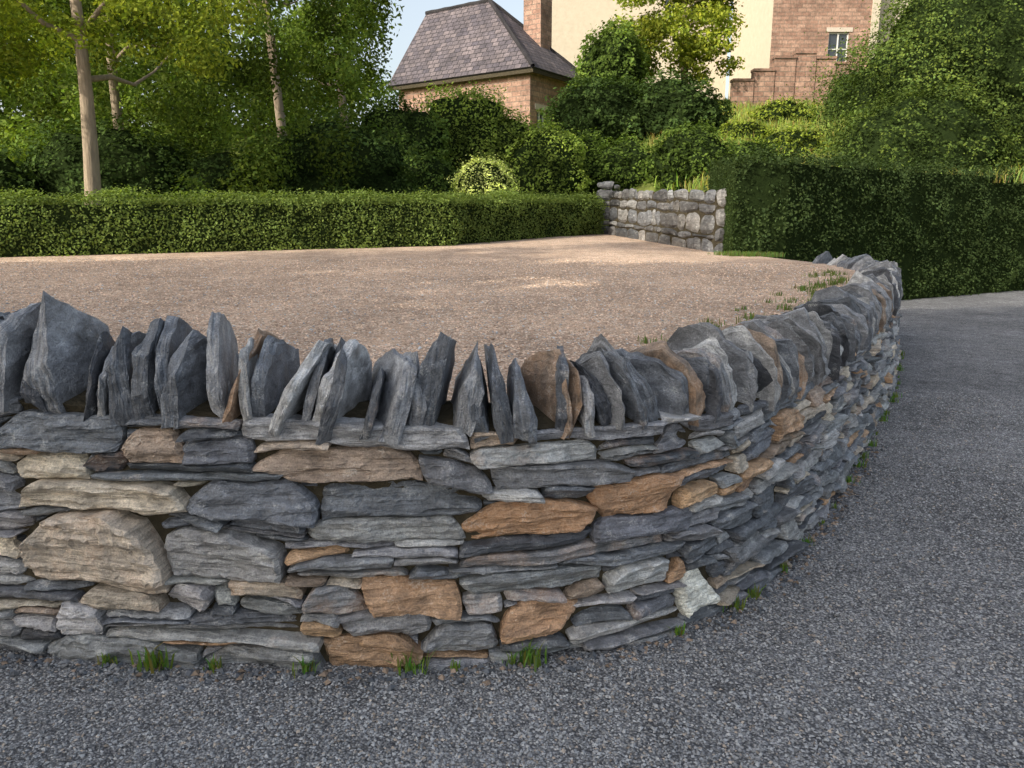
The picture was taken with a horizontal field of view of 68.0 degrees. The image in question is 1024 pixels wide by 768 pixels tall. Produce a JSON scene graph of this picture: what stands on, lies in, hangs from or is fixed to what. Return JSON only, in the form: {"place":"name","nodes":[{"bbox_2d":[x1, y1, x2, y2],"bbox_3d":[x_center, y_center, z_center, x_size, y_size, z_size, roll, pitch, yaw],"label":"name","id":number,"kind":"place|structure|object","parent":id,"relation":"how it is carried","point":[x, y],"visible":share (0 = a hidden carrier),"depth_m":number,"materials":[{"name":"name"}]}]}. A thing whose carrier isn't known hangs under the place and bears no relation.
{"place":"outdoors","nodes":[
{"label":"outdoors","id":0,"kind":"place"},
{"bbox_2d":[0,0,732,125],"label":"sky","id":1,"kind":"structure","parent":0,"point":[413,14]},
{"bbox_2d":[1,101,842,225],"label":"grassy hill","id":2,"kind":"structure","parent":0,"point":[643,187],"depth_m":25.95,"materials":[{"name":"green plant"}]},
{"bbox_2d":[0,1,66,160],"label":"broadleaf tree","id":3,"kind":"object","parent":2,"relation":"on","point":[26,73],"visible":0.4,"depth_m":18.34,"materials":[{"name":"green plant"}]},
{"bbox_2d":[0,109,201,204],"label":"evergreen shrub","id":4,"kind":"object","parent":2,"relation":"on","point":[55,165],"visible":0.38,"depth_m":15.04,"materials":[{"name":"green plant"}]},
{"bbox_2d":[0,0,247,169],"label":"hemlock tree","id":5,"kind":"object","parent":2,"relation":"on","point":[117,97],"visible":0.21,"depth_m":16.77,"materials":[{"name":"green plant"}]},
{"bbox_2d":[0,0,269,204],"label":"broadleaf tree","id":6,"kind":"object","parent":2,"relation":"on","point":[78,34],"visible":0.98,"depth_m":12.88,"materials":[{"name":"green plant"}]},
{"bbox_2d":[0,0,404,165],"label":"distant trees","id":7,"kind":"object","parent":2,"relation":"on","point":[237,46],"visible":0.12,"depth_m":34.90,"materials":[{"name":"green plant"}]},
{"bbox_2d":[129,0,373,203],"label":"hemlock tree","id":8,"kind":"object","parent":2,"relation":"on","point":[268,29],"visible":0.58,"depth_m":15.30,"materials":[{"name":"green plant"}]},
{"bbox_2d":[172,96,434,203],"bbox_3d":[-4.572,-4.465,16.276,5.778,3.220,2.523,-3,12,-14],"label":"evergreen shrub","id":9,"kind":"object","parent":2,"relation":"on","point":[383,164],"visible":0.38,"depth_m":15.77,"materials":[{"name":"green plant"}]},
{"bbox_2d":[258,0,408,133],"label":"larch tree","id":10,"kind":"object","parent":2,"relation":"on","point":[357,16],"visible":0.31,"depth_m":19.62,"materials":[{"name":"green plant"}]},
{"bbox_2d":[348,82,461,203],"bbox_3d":[-2.794,-5.735,19.575,3.843,3.847,2.687,6,13,25],"label":"leafy shrub","id":11,"kind":"object","parent":2,"relation":"on","point":[429,165],"visible":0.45,"depth_m":18.98,"materials":[{"name":"green plant"}]},
{"bbox_2d":[413,79,539,186],"bbox_3d":[-0.732,-6.520,20.978,4.137,3.619,2.988,5,13,21],"label":"leafy shrub","id":12,"kind":"object","parent":2,"relation":"on","point":[483,126],"visible":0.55,"depth_m":20.20,"materials":[{"name":"green plant"}]},
{"bbox_2d":[444,148,519,203],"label":"golden shrub","id":13,"kind":"object","parent":2,"relation":"on","point":[483,176],"visible":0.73,"depth_m":17.06,"materials":[{"name":"green plant"}]},
{"bbox_2d":[389,0,579,132],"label":"slate roofed cottage","id":14,"kind":"structure","parent":2,"relation":"on","point":[480,42],"depth_m":32.81,"materials":[{"name":"stone"}]},
{"bbox_2d":[537,110,543,126],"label":"window frames","id":15,"kind":"structure","parent":14,"relation":"in","point":[538,111],"depth_m":31.63,"materials":[{"name":"paint"}]},
{"bbox_2d":[498,114,594,202],"bbox_3d":[0.858,-5.849,20.454,2.806,2.735,2.380,0,12,0],"label":"leafy shrub","id":16,"kind":"object","parent":2,"relation":"on","point":[544,160],"visible":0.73,"depth_m":19.84,"materials":[{"name":"green plant"}]},
{"bbox_2d":[536,69,650,146],"bbox_3d":[3.049,-8.451,25.894,4.504,4.518,3.548,0,12,0],"label":"rhododendron bush","id":17,"kind":"object","parent":2,"relation":"on","point":[600,104],"visible":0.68,"depth_m":24.74,"materials":[{"name":"green plant"}]},
{"bbox_2d":[565,14,654,96],"bbox_3d":[3.884,-11.495,29.751,3.534,5.848,3.018,0,12,0],"label":"conifer bush","id":18,"kind":"object","parent":2,"relation":"on","point":[617,52],"visible":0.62,"depth_m":28.80,"materials":[{"name":"green plant"}]},
{"bbox_2d":[567,126,654,202],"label":"leafy shrub","id":19,"kind":"object","parent":2,"relation":"on","point":[618,162],"visible":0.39,"depth_m":20.76,"materials":[{"name":"green plant"}]},
{"bbox_2d":[552,0,729,98],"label":"walls","id":20,"kind":"structure","parent":2,"relation":"on","point":[573,21],"depth_m":48.30,"materials":[{"name":"beige paint"}]},
{"bbox_2d":[614,61,737,141],"bbox_3d":[5.367,-8.635,25.371,4.251,4.098,3.415,0,12,0],"label":"rhododendron bush","id":21,"kind":"object","parent":2,"relation":"on","point":[673,102],"visible":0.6,"depth_m":24.36,"materials":[{"name":"green plant"}]},
{"bbox_2d":[605,0,747,88],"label":"broadleaf tree","id":22,"kind":"object","parent":2,"relation":"on","point":[655,31],"visible":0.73,"depth_m":30.60,"materials":[{"name":"green plant"}]},
{"bbox_2d":[633,117,784,191],"bbox_3d":[5.148,-5.597,18.912,4.145,1.952,2.053,-3,12,-12],"label":"bank shrub","id":23,"kind":"object","parent":2,"relation":"on","point":[688,153],"visible":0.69,"depth_m":18.35,"materials":[{"name":"green plant"}]},
{"bbox_2d":[719,118,830,155],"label":"bank shrub","id":24,"kind":"object","parent":2,"relation":"on","point":[800,138],"visible":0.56,"depth_m":21.81,"materials":[{"name":"green plant"}]},
{"bbox_2d":[745,93,819,123],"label":"bank shrub","id":25,"kind":"object","parent":2,"relation":"on","point":[777,110],"visible":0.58,"depth_m":27.07,"materials":[{"name":"green plant"}]},
{"bbox_2d":[730,51,856,106],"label":"garden wall","id":26,"kind":"structure","parent":2,"relation":"on","point":[763,84],"depth_m":31.66,"materials":[{"name":"brick"}]},
{"bbox_2d":[617,96,1023,191],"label":"meadow grass","id":27,"kind":"structure","parent":2,"relation":"on","point":[739,116],"depth_m":24.14,"materials":[{"name":"green plant"}]},
{"bbox_2d":[769,0,872,68],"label":"walls","id":28,"kind":"structure","parent":2,"relation":"on","point":[793,21],"depth_m":40.86,"materials":[{"name":"brick"}]},
{"bbox_2d":[728,0,773,98],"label":"rendered side wall","id":29,"kind":"structure","parent":28,"relation":"attached to","point":[753,44],"depth_m":44.21,"materials":[{"name":"beige paint"}]},
{"bbox_2d":[827,32,848,61],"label":"window frames","id":30,"kind":"structure","parent":28,"relation":"attached to","point":[838,33],"depth_m":41.13,"materials":[{"name":"white wood"}]},
{"bbox_2d":[828,34,846,61],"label":"window glass","id":31,"kind":"object","parent":30,"relation":"in","point":[832,39],"visible":0.6,"depth_m":41.24,"materials":[{"name":"grey glass"}]},
{"bbox_2d":[826,27,852,31],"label":"stone trim","id":32,"kind":"structure","parent":28,"relation":"attached to","point":[838,29],"depth_m":40.89,"materials":[{"name":"beige stone"}]},
{"bbox_2d":[820,63,863,120],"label":"conifer bush","id":33,"kind":"object","parent":2,"relation":"on","point":[843,87],"visible":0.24,"depth_m":27.08,"materials":[{"name":"green plant"}]},
{"bbox_2d":[867,0,911,59],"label":"quoins and pilaster","id":34,"kind":"object","parent":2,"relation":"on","point":[874,17],"visible":0.12,"depth_m":41.11,"materials":[{"name":"beige stone"}]},
{"bbox_2d":[0,234,854,401],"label":"gravel terrace","id":35,"kind":"structure","parent":0,"point":[522,300],"depth_m":7.22,"materials":[{"name":"beige gravel"}]},
{"bbox_2d":[0,179,606,256],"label":"clipped box hedge","id":36,"kind":"object","parent":35,"relation":"on","point":[55,226],"visible":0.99,"depth_m":12.79,"materials":[{"name":"green plant"}]},
{"bbox_2d":[596,181,619,233],"bbox_3d":[2.454,-4.462,19.367,0.562,1.359,0.448,7,14,31],"label":"stone gatepost","id":37,"kind":"object","parent":35,"relation":"on","point":[603,193],"visible":0.38,"depth_m":19.17,"materials":[{"name":"stone"}]},
{"bbox_2d":[609,192,724,249],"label":"stone wall","id":38,"kind":"structure","parent":35,"relation":"on","point":[702,215],"depth_m":14.84,"materials":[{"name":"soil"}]},
{"bbox_2d":[608,188,726,251],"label":"stones","id":39,"kind":"object","parent":35,"relation":"on","point":[673,220],"visible":0.93,"depth_m":14.97,"materials":[{"name":"stone"}]},
{"bbox_2d":[637,250,848,343],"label":"edge weeds","id":40,"kind":"object","parent":35,"relation":"on","point":[842,280],"visible":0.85,"depth_m":8.06,"materials":[{"name":"green plant"}]},
{"bbox_2d":[0,290,1023,767],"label":"gravel ground","id":41,"kind":"structure","parent":0,"point":[954,348],"depth_m":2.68,"materials":[{"name":"grey gravel"}]},
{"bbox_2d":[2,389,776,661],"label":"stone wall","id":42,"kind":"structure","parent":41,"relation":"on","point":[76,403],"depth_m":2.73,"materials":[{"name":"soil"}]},
{"bbox_2d":[0,306,901,670],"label":"wall stones","id":43,"kind":"object","parent":42,"relation":"on","point":[236,516],"depth_m":2.71,"materials":[{"name":"stone"}]},
{"bbox_2d":[0,251,902,446],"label":"coping stones","id":44,"kind":"object","parent":43,"relation":"on","point":[55,354],"visible":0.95,"depth_m":2.71,"materials":[{"name":"stone"}]},
{"bbox_2d":[0,444,887,692],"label":"slate chips","id":45,"kind":"object","parent":41,"relation":"on","point":[330,674],"visible":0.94,"depth_m":2.72,"materials":[{"name":"grey gravel"}]},
{"bbox_2d":[97,348,904,678],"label":"grass tufts","id":46,"kind":"object","parent":41,"relation":"on","point":[527,658],"visible":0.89,"depth_m":2.70,"materials":[{"name":"green plant"}]},
{"bbox_2d":[704,143,1023,299],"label":"clipped yew hedge","id":47,"kind":"object","parent":41,"relation":"on","point":[931,231],"visible":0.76,"depth_m":14.62,"materials":[{"name":"green plant"}]},
{"bbox_2d":[772,0,1023,173],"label":"yew tree","id":48,"kind":"object","parent":41,"relation":"on","point":[940,79],"visible":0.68,"depth_m":19.09,"materials":[{"name":"green plant"}]}
]}

